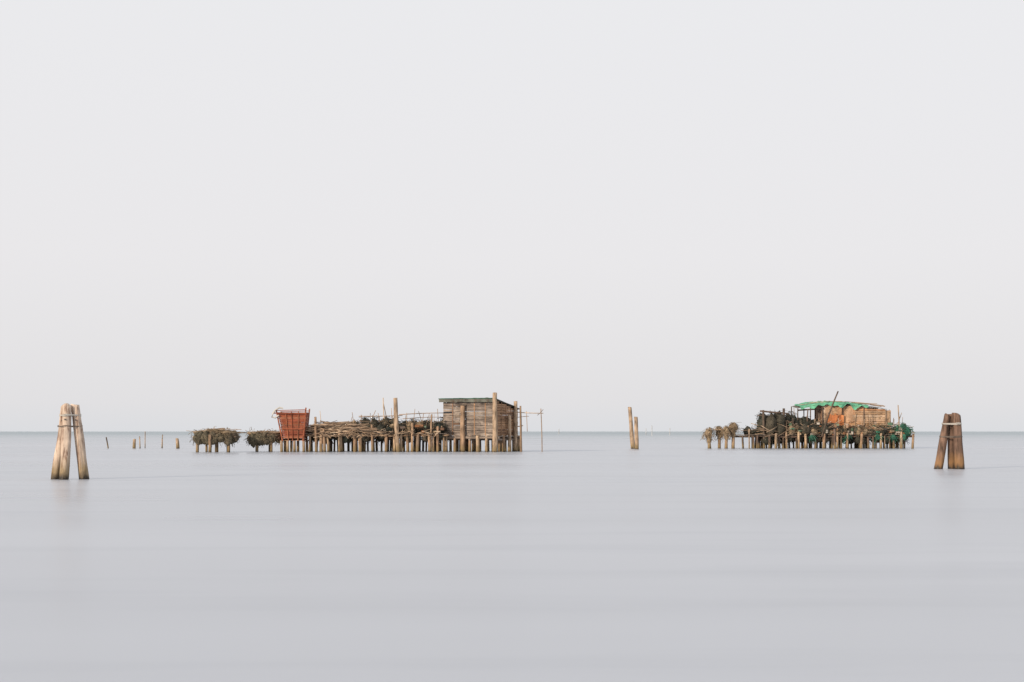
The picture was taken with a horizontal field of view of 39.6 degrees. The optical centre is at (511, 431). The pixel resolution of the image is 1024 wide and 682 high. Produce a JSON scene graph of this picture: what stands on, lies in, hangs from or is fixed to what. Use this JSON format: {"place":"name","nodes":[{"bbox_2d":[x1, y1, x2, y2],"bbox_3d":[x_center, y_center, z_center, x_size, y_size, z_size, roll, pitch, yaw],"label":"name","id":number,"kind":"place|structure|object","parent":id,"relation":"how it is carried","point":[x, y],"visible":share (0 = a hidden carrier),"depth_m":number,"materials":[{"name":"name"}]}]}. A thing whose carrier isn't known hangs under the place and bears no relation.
{"place":"outdoors","nodes":[
{"label":"outdoors","id":0,"kind":"place"},
{"bbox_2d":[0,432,1023,681],"bbox_3d":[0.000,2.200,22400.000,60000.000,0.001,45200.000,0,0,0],"label":"water","id":1,"kind":"structure","parent":0,"point":[614,556],"depth_m":23.88,"materials":[{"name":"grey liquid"}]},
{"bbox_2d":[51,403,88,479],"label":"mooring dolphin","id":2,"kind":"object","parent":1,"relation":"in","point":[61,465],"visible":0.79,"depth_m":65.31,"materials":[{"name":"brown wood"}]},
{"bbox_2d":[176,438,179,448],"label":"wooden post","id":3,"kind":"object","parent":1,"relation":"in","point":[177,444],"visible":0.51,"depth_m":182.82,"materials":[{"name":"brown wood"}]},
{"bbox_2d":[186,426,246,451],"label":"net platform","id":4,"kind":"structure","parent":1,"relation":"on","point":[213,436],"depth_m":149.70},
{"bbox_2d":[245,427,285,451],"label":"net platform","id":5,"kind":"structure","parent":1,"relation":"on","point":[256,439],"depth_m":152.73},
{"bbox_2d":[272,407,309,451],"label":"red rust slatted shed","id":6,"kind":"structure","parent":1,"relation":"in","point":[294,424],"depth_m":151.99,"materials":[{"name":"paint"}]},
{"bbox_2d":[305,398,449,451],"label":"fishing platform","id":7,"kind":"structure","parent":1,"relation":"in","point":[357,435],"depth_m":152.95,"materials":[{"name":"brown wood"}]},
{"bbox_2d":[438,392,519,451],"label":"wooden fishing hut","id":8,"kind":"object","parent":1,"relation":"in","point":[494,420],"visible":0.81,"depth_m":153.17,"materials":[{"name":"wood"}]},
{"bbox_2d":[515,406,542,451],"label":"pole frame","id":9,"kind":"object","parent":1,"relation":"in","point":[521,416],"visible":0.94,"depth_m":153.59,"materials":[{"name":"grey wood"}]},
{"bbox_2d":[628,407,634,448],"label":"wooden post","id":10,"kind":"object","parent":1,"relation":"in","point":[632,442],"visible":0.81,"depth_m":179.78,"materials":[{"name":"brown wood"}]},
{"bbox_2d":[634,417,638,448],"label":"wooden post","id":11,"kind":"object","parent":1,"relation":"in","point":[636,436],"visible":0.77,"depth_m":175.78,"materials":[{"name":"brown wood"}]},
{"bbox_2d":[701,422,741,448],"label":"net drying rack","id":12,"kind":"object","parent":1,"relation":"in","point":[727,431],"visible":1,"depth_m":182.85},
{"bbox_2d":[731,391,914,448],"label":"fishing platform","id":13,"kind":"structure","parent":1,"relation":"on","point":[776,429],"depth_m":182.93,"materials":[{"name":"brown wood"}]},
{"bbox_2d":[791,400,890,427],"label":"green roofed fishing hut","id":14,"kind":"object","parent":13,"relation":"on","point":[844,412],"visible":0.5,"depth_m":184.23,"materials":[{"name":"beige wood"}]},
{"bbox_2d":[934,413,964,468],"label":"mooring dolphin","id":15,"kind":"object","parent":1,"relation":"in","point":[951,430],"visible":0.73,"depth_m":83.14,"materials":[{"name":"brown wood"}]},
{"bbox_2d":[0,0,1023,431],"label":"sky","id":16,"kind":"structure","parent":0,"point":[687,215],"materials":[{"name":"white"}]}
]}

